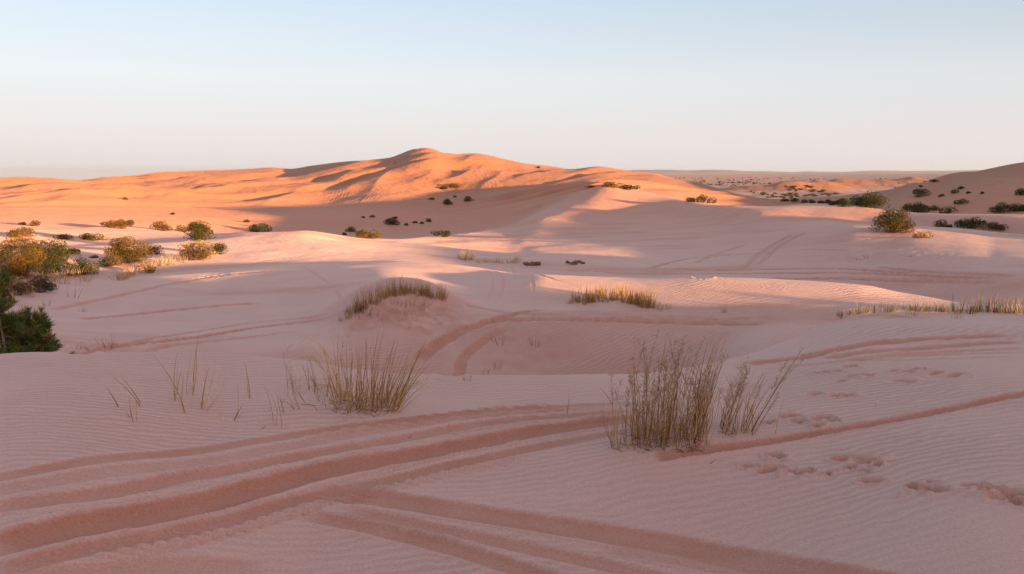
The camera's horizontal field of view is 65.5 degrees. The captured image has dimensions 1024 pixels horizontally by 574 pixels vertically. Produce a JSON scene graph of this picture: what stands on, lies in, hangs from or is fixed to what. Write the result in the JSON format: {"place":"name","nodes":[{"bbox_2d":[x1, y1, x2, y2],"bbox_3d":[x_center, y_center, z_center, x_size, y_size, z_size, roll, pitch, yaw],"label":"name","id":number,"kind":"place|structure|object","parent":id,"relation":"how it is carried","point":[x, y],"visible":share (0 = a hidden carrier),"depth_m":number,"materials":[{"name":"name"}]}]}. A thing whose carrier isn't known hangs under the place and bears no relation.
{"place":"outdoors","nodes":[
{"label":"outdoors","id":0,"kind":"place"},
{"bbox_2d":[0,148,1023,573],"bbox_3d":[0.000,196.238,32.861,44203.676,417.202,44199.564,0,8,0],"label":"ground","id":1,"kind":"structure","parent":0,"point":[892,442],"depth_m":6.32,"materials":[{"name":"sand"}]},
{"bbox_2d":[1,287,11,301],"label":"desert bush","id":2,"kind":"object","parent":1,"relation":"on","point":[7,291],"visible":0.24,"depth_m":20.82,"materials":[{"name":"green plant"}]},
{"bbox_2d":[0,266,17,342],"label":"pine tree","id":3,"kind":"object","parent":1,"relation":"on","point":[5,279],"visible":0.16,"depth_m":10.66,"materials":[{"name":"green plant"}]},
{"bbox_2d":[5,276,33,295],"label":"desert bush","id":4,"kind":"object","parent":1,"relation":"on","point":[18,287],"visible":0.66,"depth_m":23.08,"materials":[{"name":"green plant"}]},
{"bbox_2d":[5,227,37,237],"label":"desert bush","id":5,"kind":"object","parent":1,"relation":"on","point":[27,232],"visible":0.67,"depth_m":63.85,"materials":[{"name":"brown plant"}]},
{"bbox_2d":[0,232,48,279],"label":"desert bush","id":6,"kind":"object","parent":1,"relation":"on","point":[20,259],"visible":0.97,"depth_m":35.07,"materials":[{"name":"green plant"}]},
{"bbox_2d":[29,220,40,225],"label":"desert bush","id":7,"kind":"object","parent":1,"relation":"on","point":[34,223],"visible":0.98,"depth_m":100.09,"materials":[{"name":"brown plant"}]},
{"bbox_2d":[0,293,74,353],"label":"bush","id":8,"kind":"object","parent":1,"relation":"on","point":[27,332],"visible":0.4,"depth_m":10.24,"materials":[{"name":"green plant"}]},
{"bbox_2d":[25,274,58,292],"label":"desert bush","id":9,"kind":"object","parent":1,"relation":"on","point":[44,285],"visible":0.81,"depth_m":24.31,"materials":[{"name":"brown plant"}]},
{"bbox_2d":[21,239,81,273],"bbox_3d":[-21.582,-1.435,36.896,2.555,1.673,2.384,5,10,32],"label":"desert bush","id":10,"kind":"object","parent":1,"relation":"on","point":[55,253],"visible":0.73,"depth_m":36.71,"materials":[{"name":"green plant"}]},
{"bbox_2d":[53,234,73,238],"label":"desert bush","id":11,"kind":"object","parent":1,"relation":"on","point":[62,235],"visible":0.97,"depth_m":64.46,"materials":[{"name":"green plant"}]},
{"bbox_2d":[68,247,80,253],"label":"desert bush","id":12,"kind":"object","parent":1,"relation":"on","point":[74,249],"visible":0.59,"depth_m":42.80,"materials":[{"name":"brown plant"}]},
{"bbox_2d":[65,257,99,274],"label":"desert bush","id":13,"kind":"object","parent":1,"relation":"on","point":[77,268],"visible":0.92,"depth_m":36.84,"materials":[{"name":"green plant"}]},
{"bbox_2d":[79,233,94,239],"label":"desert bush","id":14,"kind":"object","parent":1,"relation":"on","point":[84,236],"visible":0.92,"depth_m":65.18,"materials":[{"name":"brown plant"}]},
{"bbox_2d":[88,233,109,240],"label":"desert bush","id":15,"kind":"object","parent":1,"relation":"on","point":[98,237],"visible":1,"depth_m":64.67,"materials":[{"name":"brown plant"}]},
{"bbox_2d":[98,251,123,266],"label":"desert bush","id":16,"kind":"object","parent":1,"relation":"on","point":[108,261],"visible":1,"depth_m":39.26,"materials":[{"name":"green plant"}]},
{"bbox_2d":[99,219,134,228],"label":"desert bush","id":17,"kind":"object","parent":1,"relation":"on","point":[118,223],"visible":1,"depth_m":98.13,"materials":[{"name":"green plant"}]},
{"bbox_2d":[107,375,140,421],"bbox_3d":[-2.435,0.703,4.982,0.189,0.228,0.474,-3,9,-21],"label":"grass tuft","id":18,"kind":"object","parent":1,"relation":"on","point":[129,401],"visible":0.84,"depth_m":5.09,"materials":[{"name":"brown plant"}]},
{"bbox_2d":[102,236,153,263],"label":"desert bush","id":19,"kind":"object","parent":1,"relation":"on","point":[122,249],"visible":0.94,"depth_m":40.13,"materials":[{"name":"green plant"}]},
{"bbox_2d":[140,262,155,272],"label":"desert bush","id":20,"kind":"object","parent":1,"relation":"on","point":[148,268],"visible":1,"depth_m":36.79,"materials":[{"name":"brown plant"}]},
{"bbox_2d":[145,243,163,253],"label":"desert bush","id":21,"kind":"object","parent":1,"relation":"on","point":[154,249],"visible":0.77,"depth_m":44.72,"materials":[{"name":"brown plant"}]},
{"bbox_2d":[149,221,172,230],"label":"desert bush","id":22,"kind":"object","parent":1,"relation":"on","point":[162,227],"visible":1,"depth_m":102.03,"materials":[{"name":"brown plant"}]},
{"bbox_2d":[156,351,185,413],"bbox_3d":[-2.300,0.605,5.353,0.170,0.410,0.636,-4,9,-23],"label":"grass tuft","id":23,"kind":"object","parent":1,"relation":"on","point":[182,406],"visible":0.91,"depth_m":5.18,"materials":[{"name":"plant"}]},
{"bbox_2d":[175,225,187,231],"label":"desert bush","id":24,"kind":"object","parent":1,"relation":"on","point":[180,229],"visible":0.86,"depth_m":105.78,"materials":[{"name":"brown plant"}]},
{"bbox_2d":[186,333,203,394],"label":"grass tuft","id":25,"kind":"object","parent":1,"relation":"on","point":[193,385],"visible":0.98,"depth_m":5.60,"materials":[{"name":"plant"}]},
{"bbox_2d":[174,239,218,260],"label":"desert bush","id":26,"kind":"object","parent":1,"relation":"on","point":[197,251],"visible":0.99,"depth_m":41.92,"materials":[{"name":"brown plant"}]},
{"bbox_2d":[183,219,215,240],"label":"desert bush","id":27,"kind":"object","parent":1,"relation":"on","point":[198,233],"visible":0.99,"depth_m":54.23,"materials":[{"name":"green plant"}]},
{"bbox_2d":[200,351,225,420],"bbox_3d":[-1.976,0.634,5.253,0.184,0.460,0.400,-2,9,-16],"label":"grass tuft","id":28,"kind":"object","parent":1,"relation":"on","point":[201,405],"visible":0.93,"depth_m":5.30,"materials":[{"name":"green plant"}]},
{"bbox_2d":[208,242,228,254],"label":"desert bush","id":29,"kind":"object","parent":1,"relation":"on","point":[219,248],"visible":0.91,"depth_m":45.09,"materials":[{"name":"green plant"}]},
{"bbox_2d":[233,385,247,420],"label":"grass tuft","id":30,"kind":"object","parent":1,"relation":"on","point":[238,408],"visible":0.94,"depth_m":5.22,"materials":[{"name":"brown plant"}]},
{"bbox_2d":[244,365,249,398],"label":"grass tuft","id":31,"kind":"object","parent":1,"relation":"on","point":[248,387],"visible":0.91,"depth_m":5.63,"materials":[{"name":"green plant"}]},
{"bbox_2d":[247,223,271,231],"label":"desert bush","id":32,"kind":"object","parent":1,"relation":"on","point":[259,227],"visible":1,"depth_m":123.34,"materials":[{"name":"green plant"}]},
{"bbox_2d":[259,391,281,427],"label":"grass tuft","id":33,"kind":"object","parent":1,"relation":"on","point":[272,413],"visible":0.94,"depth_m":5.07,"materials":[{"name":"brown plant"}]},
{"bbox_2d":[345,226,355,231],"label":"desert bush","id":34,"kind":"object","parent":1,"relation":"on","point":[349,228],"visible":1,"depth_m":127.49,"materials":[{"name":"green plant"}]},
{"bbox_2d":[352,293,368,312],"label":"grass tuft","id":35,"kind":"object","parent":1,"relation":"on","point":[355,306],"visible":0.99,"depth_m":17.62,"materials":[{"name":"plant"}]},
{"bbox_2d":[276,332,444,420],"bbox_3d":[-1.190,0.708,5.825,1.391,0.944,1.233,0,8,0],"label":"grass clump","id":36,"kind":"object","parent":1,"relation":"on","point":[402,392],"visible":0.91,"depth_m":5.59,"materials":[{"name":"plant"}]},
{"bbox_2d":[354,292,371,309],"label":"grass tuft","id":37,"kind":"object","parent":1,"relation":"on","point":[356,304],"visible":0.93,"depth_m":17.65,"materials":[{"name":"plant"}]},
{"bbox_2d":[357,293,368,309],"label":"grass tuft","id":38,"kind":"object","parent":1,"relation":"on","point":[363,305],"visible":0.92,"depth_m":17.63,"materials":[{"name":"plant"}]},
{"bbox_2d":[354,229,381,238],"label":"desert bush","id":39,"kind":"object","parent":1,"relation":"on","point":[361,234],"visible":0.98,"depth_m":67.42,"materials":[{"name":"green plant"}]},
{"bbox_2d":[359,284,379,304],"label":"grass tuft","id":40,"kind":"object","parent":1,"relation":"on","point":[369,296],"visible":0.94,"depth_m":17.86,"materials":[{"name":"plant"}]},
{"bbox_2d":[363,285,384,305],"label":"grass tuft","id":41,"kind":"object","parent":1,"relation":"on","point":[376,300],"visible":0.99,"depth_m":17.89,"materials":[{"name":"plant"}]},
{"bbox_2d":[376,281,389,294],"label":"grass tuft","id":42,"kind":"object","parent":1,"relation":"on","point":[383,286],"visible":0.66,"depth_m":18.46,"materials":[{"name":"plant"}]},
{"bbox_2d":[383,218,400,224],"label":"desert bush","id":43,"kind":"object","parent":1,"relation":"on","point":[393,221],"visible":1,"depth_m":140.34,"materials":[{"name":"green plant"}]},
{"bbox_2d":[389,276,402,295],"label":"grass tuft","id":44,"kind":"object","parent":1,"relation":"on","point":[396,286],"visible":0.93,"depth_m":18.62,"materials":[{"name":"plant"}]},
{"bbox_2d":[401,275,420,293],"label":"grass tuft","id":45,"kind":"object","parent":1,"relation":"on","point":[416,287],"visible":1,"depth_m":18.80,"materials":[{"name":"plant"}]},
{"bbox_2d":[418,284,430,296],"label":"grass tuft","id":46,"kind":"object","parent":1,"relation":"on","point":[422,289],"visible":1,"depth_m":18.86,"materials":[{"name":"plant"}]},
{"bbox_2d":[431,282,444,300],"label":"grass tuft","id":47,"kind":"object","parent":1,"relation":"on","point":[441,294],"visible":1,"depth_m":18.95,"materials":[{"name":"plant"}]},
{"bbox_2d":[431,230,450,236],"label":"desert bush","id":48,"kind":"object","parent":1,"relation":"on","point":[445,233],"visible":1,"depth_m":73.40,"materials":[{"name":"green plant"}]},
{"bbox_2d":[443,199,452,203],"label":"desert bush","id":49,"kind":"object","parent":1,"relation":"on","point":[447,201],"visible":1,"depth_m":189.99,"materials":[{"name":"green plant"}]},
{"bbox_2d":[449,183,461,187],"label":"desert bush","id":50,"kind":"object","parent":1,"relation":"on","point":[454,185],"visible":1,"depth_m":226.15,"materials":[{"name":"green plant"}]},
{"bbox_2d":[463,196,474,200],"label":"desert bush","id":51,"kind":"object","parent":1,"relation":"on","point":[466,198],"visible":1,"depth_m":195.02,"materials":[{"name":"green plant"}]},
{"bbox_2d":[523,261,540,265],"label":"desert bush","id":52,"kind":"object","parent":1,"relation":"on","point":[532,264],"visible":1,"depth_m":45.13,"materials":[{"name":"brown plant"}]},
{"bbox_2d":[565,260,584,264],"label":"desert bush","id":53,"kind":"object","parent":1,"relation":"on","point":[574,263],"visible":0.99,"depth_m":46.62,"materials":[{"name":"brown plant"}]},
{"bbox_2d":[577,284,592,302],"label":"grass tuft","id":54,"kind":"object","parent":1,"relation":"on","point":[585,297],"visible":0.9,"depth_m":20.74,"materials":[{"name":"plant"}]},
{"bbox_2d":[587,290,597,302],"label":"grass tuft","id":55,"kind":"object","parent":1,"relation":"on","point":[592,297],"visible":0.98,"depth_m":20.71,"materials":[{"name":"plant"}]},
{"bbox_2d":[595,289,605,301],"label":"grass tuft","id":56,"kind":"object","parent":1,"relation":"on","point":[601,300],"visible":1,"depth_m":20.82,"materials":[{"name":"plant"}]},
{"bbox_2d":[602,181,622,187],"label":"desert bush","id":57,"kind":"object","parent":1,"relation":"on","point":[612,184],"visible":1,"depth_m":120.57,"materials":[{"name":"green plant"}]},
{"bbox_2d":[609,284,621,300],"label":"grass tuft","id":58,"kind":"object","parent":1,"relation":"on","point":[613,295],"visible":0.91,"depth_m":21.08,"materials":[{"name":"plant"}]},
{"bbox_2d":[600,372,635,452],"bbox_3d":[0.637,0.746,4.794,0.195,0.478,0.261,-3,9,-21],"label":"seeded grass clump","id":59,"kind":"object","parent":1,"relation":"on","point":[614,428],"visible":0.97,"depth_m":4.77,"materials":[{"name":"brown plant"}]},
{"bbox_2d":[614,282,629,300],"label":"grass tuft","id":60,"kind":"object","parent":1,"relation":"on","point":[620,295],"visible":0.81,"depth_m":21.10,"materials":[{"name":"plant"}]},
{"bbox_2d":[623,282,634,301],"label":"grass tuft","id":61,"kind":"object","parent":1,"relation":"on","point":[632,292],"visible":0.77,"depth_m":20.81,"materials":[{"name":"plant"}]},
{"bbox_2d":[621,185,640,189],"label":"desert bush","id":62,"kind":"object","parent":1,"relation":"on","point":[630,187],"visible":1,"depth_m":120.64,"materials":[{"name":"green plant"}]},
{"bbox_2d":[625,289,640,304],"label":"grass tuft","id":63,"kind":"object","parent":1,"relation":"on","point":[634,301],"visible":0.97,"depth_m":20.50,"materials":[{"name":"plant"}]},
{"bbox_2d":[635,290,652,308],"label":"grass tuft","id":64,"kind":"object","parent":1,"relation":"on","point":[642,306],"visible":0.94,"depth_m":20.08,"materials":[{"name":"plant"}]},
{"bbox_2d":[635,285,653,302],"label":"grass tuft","id":65,"kind":"object","parent":1,"relation":"on","point":[643,294],"visible":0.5,"depth_m":20.32,"materials":[{"name":"plant"}]},
{"bbox_2d":[639,287,659,307],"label":"grass tuft","id":66,"kind":"object","parent":1,"relation":"on","point":[648,297],"visible":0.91,"depth_m":20.15,"materials":[{"name":"plant"}]},
{"bbox_2d":[685,197,695,201],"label":"desert bush","id":67,"kind":"object","parent":1,"relation":"on","point":[690,199],"visible":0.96,"depth_m":104.51,"materials":[{"name":"brown plant"}]},
{"bbox_2d":[621,329,762,453],"bbox_3d":[1.103,0.599,4.900,0.920,0.740,0.816,0,8,0],"label":"seeded grass clump","id":68,"kind":"object","parent":1,"relation":"on","point":[698,411],"visible":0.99,"depth_m":4.75,"materials":[{"name":"plant"}]},
{"bbox_2d":[694,194,716,202],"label":"desert bush","id":69,"kind":"object","parent":1,"relation":"on","point":[703,200],"visible":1,"depth_m":104.16,"materials":[{"name":"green plant"}]},
{"bbox_2d":[715,347,810,437],"bbox_3d":[1.542,0.638,4.922,0.623,0.594,0.454,0,8,0],"label":"seeded grass clump","id":70,"kind":"object","parent":1,"relation":"on","point":[741,384],"visible":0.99,"depth_m":4.91,"materials":[{"name":"brown plant"}]},
{"bbox_2d":[790,198,799,201],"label":"desert bush","id":71,"kind":"object","parent":1,"relation":"on","point":[794,199],"visible":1,"depth_m":244.44,"materials":[{"name":"green plant"}]},
{"bbox_2d":[836,198,854,206],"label":"desert bush","id":72,"kind":"object","parent":1,"relation":"on","point":[844,202],"visible":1,"depth_m":82.86,"materials":[{"name":"green plant"}]},
{"bbox_2d":[848,196,862,204],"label":"desert bush","id":73,"kind":"object","parent":1,"relation":"on","point":[854,198],"visible":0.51,"depth_m":194.62,"materials":[{"name":"green plant"}]},
{"bbox_2d":[855,190,890,207],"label":"desert bush","id":74,"kind":"object","parent":1,"relation":"on","point":[864,202],"visible":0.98,"depth_m":82.89,"materials":[{"name":"green plant"}]},
{"bbox_2d":[870,208,915,232],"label":"desert bush","id":75,"kind":"object","parent":1,"relation":"on","point":[889,221],"visible":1,"depth_m":52.74,"materials":[{"name":"green plant"}]},
{"bbox_2d":[901,201,940,212],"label":"desert bush","id":76,"kind":"object","parent":1,"relation":"on","point":[918,208],"visible":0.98,"depth_m":147.96,"materials":[{"name":"green plant"}]},
{"bbox_2d":[912,188,930,195],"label":"desert bush","id":77,"kind":"object","parent":1,"relation":"on","point":[919,192],"visible":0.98,"depth_m":180.49,"materials":[{"name":"green plant"}]},
{"bbox_2d":[912,230,932,237],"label":"desert bush","id":78,"kind":"object","parent":1,"relation":"on","point":[923,235],"visible":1,"depth_m":49.65,"materials":[{"name":"beige plant"}]},
{"bbox_2d":[932,219,947,226],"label":"desert bush","id":79,"kind":"object","parent":1,"relation":"on","point":[937,223],"visible":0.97,"depth_m":68.60,"materials":[{"name":"green plant"}]},
{"bbox_2d":[938,206,957,213],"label":"desert bush","id":80,"kind":"object","parent":1,"relation":"on","point":[946,212],"visible":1,"depth_m":140.76,"materials":[{"name":"green plant"}]},
{"bbox_2d":[950,295,969,311],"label":"grass tuft","id":81,"kind":"object","parent":1,"relation":"on","point":[963,304],"visible":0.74,"depth_m":18.75,"materials":[{"name":"plant"}]},
{"bbox_2d":[953,199,968,203],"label":"desert bush","id":82,"kind":"object","parent":1,"relation":"on","point":[961,201],"visible":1,"depth_m":148.00,"materials":[{"name":"green plant"}]},
{"bbox_2d":[960,301,975,313],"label":"grass tuft","id":83,"kind":"object","parent":1,"relation":"on","point":[970,308],"visible":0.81,"depth_m":11.62,"materials":[{"name":"plant"}]},
{"bbox_2d":[954,216,986,228],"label":"desert bush","id":84,"kind":"object","parent":1,"relation":"on","point":[973,221],"visible":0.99,"depth_m":66.78,"materials":[{"name":"green plant"}]},
{"bbox_2d":[973,291,1000,311],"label":"grass tuft","id":85,"kind":"object","parent":1,"relation":"on","point":[986,304],"visible":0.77,"depth_m":18.61,"materials":[{"name":"plant"}]},
{"bbox_2d":[980,292,1000,312],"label":"grass tuft","id":86,"kind":"object","parent":1,"relation":"on","point":[991,306],"visible":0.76,"depth_m":18.50,"materials":[{"name":"plant"}]},
{"bbox_2d":[982,221,1000,228],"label":"desert bush","id":87,"kind":"object","parent":1,"relation":"on","point":[989,225],"visible":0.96,"depth_m":66.04,"materials":[{"name":"green plant"}]},
{"bbox_2d":[994,224,1006,229],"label":"desert bush","id":88,"kind":"object","parent":1,"relation":"on","point":[1001,228],"visible":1,"depth_m":65.56,"materials":[{"name":"green plant"}]},
{"bbox_2d":[997,300,1012,313],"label":"grass tuft","id":89,"kind":"object","parent":1,"relation":"on","point":[1000,309],"visible":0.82,"depth_m":18.31,"materials":[{"name":"plant"}]},
{"bbox_2d":[987,202,1023,212],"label":"desert bush","id":90,"kind":"object","parent":1,"relation":"on","point":[1002,206],"visible":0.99,"depth_m":131.01,"materials":[{"name":"green plant"}]},
{"bbox_2d":[1000,297,1022,312],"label":"grass tuft","id":91,"kind":"object","parent":1,"relation":"on","point":[1015,304],"visible":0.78,"depth_m":18.38,"materials":[{"name":"plant"}]},
{"bbox_2d":[1006,297,1023,313],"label":"grass tuft","id":92,"kind":"object","parent":1,"relation":"on","point":[1014,307],"visible":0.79,"depth_m":18.37,"materials":[{"name":"plant"}]},
{"bbox_2d":[1014,188,1023,194],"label":"desert bush","id":93,"kind":"object","parent":1,"relation":"on","point":[1019,192],"visible":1,"depth_m":149.65,"materials":[{"name":"green plant"}]},
{"bbox_2d":[0,0,1023,179],"label":"sky","id":94,"kind":"structure","parent":0,"point":[90,89],"materials":[{"name":"blue"}]},
{"bbox_2d":[625,170,979,172],"bbox_3d":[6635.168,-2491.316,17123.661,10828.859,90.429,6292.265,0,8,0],"label":"hills","id":95,"kind":"structure","parent":0,"point":[695,171],"depth_m":16991.22,"materials":[{"name":"sand"}]}
]}

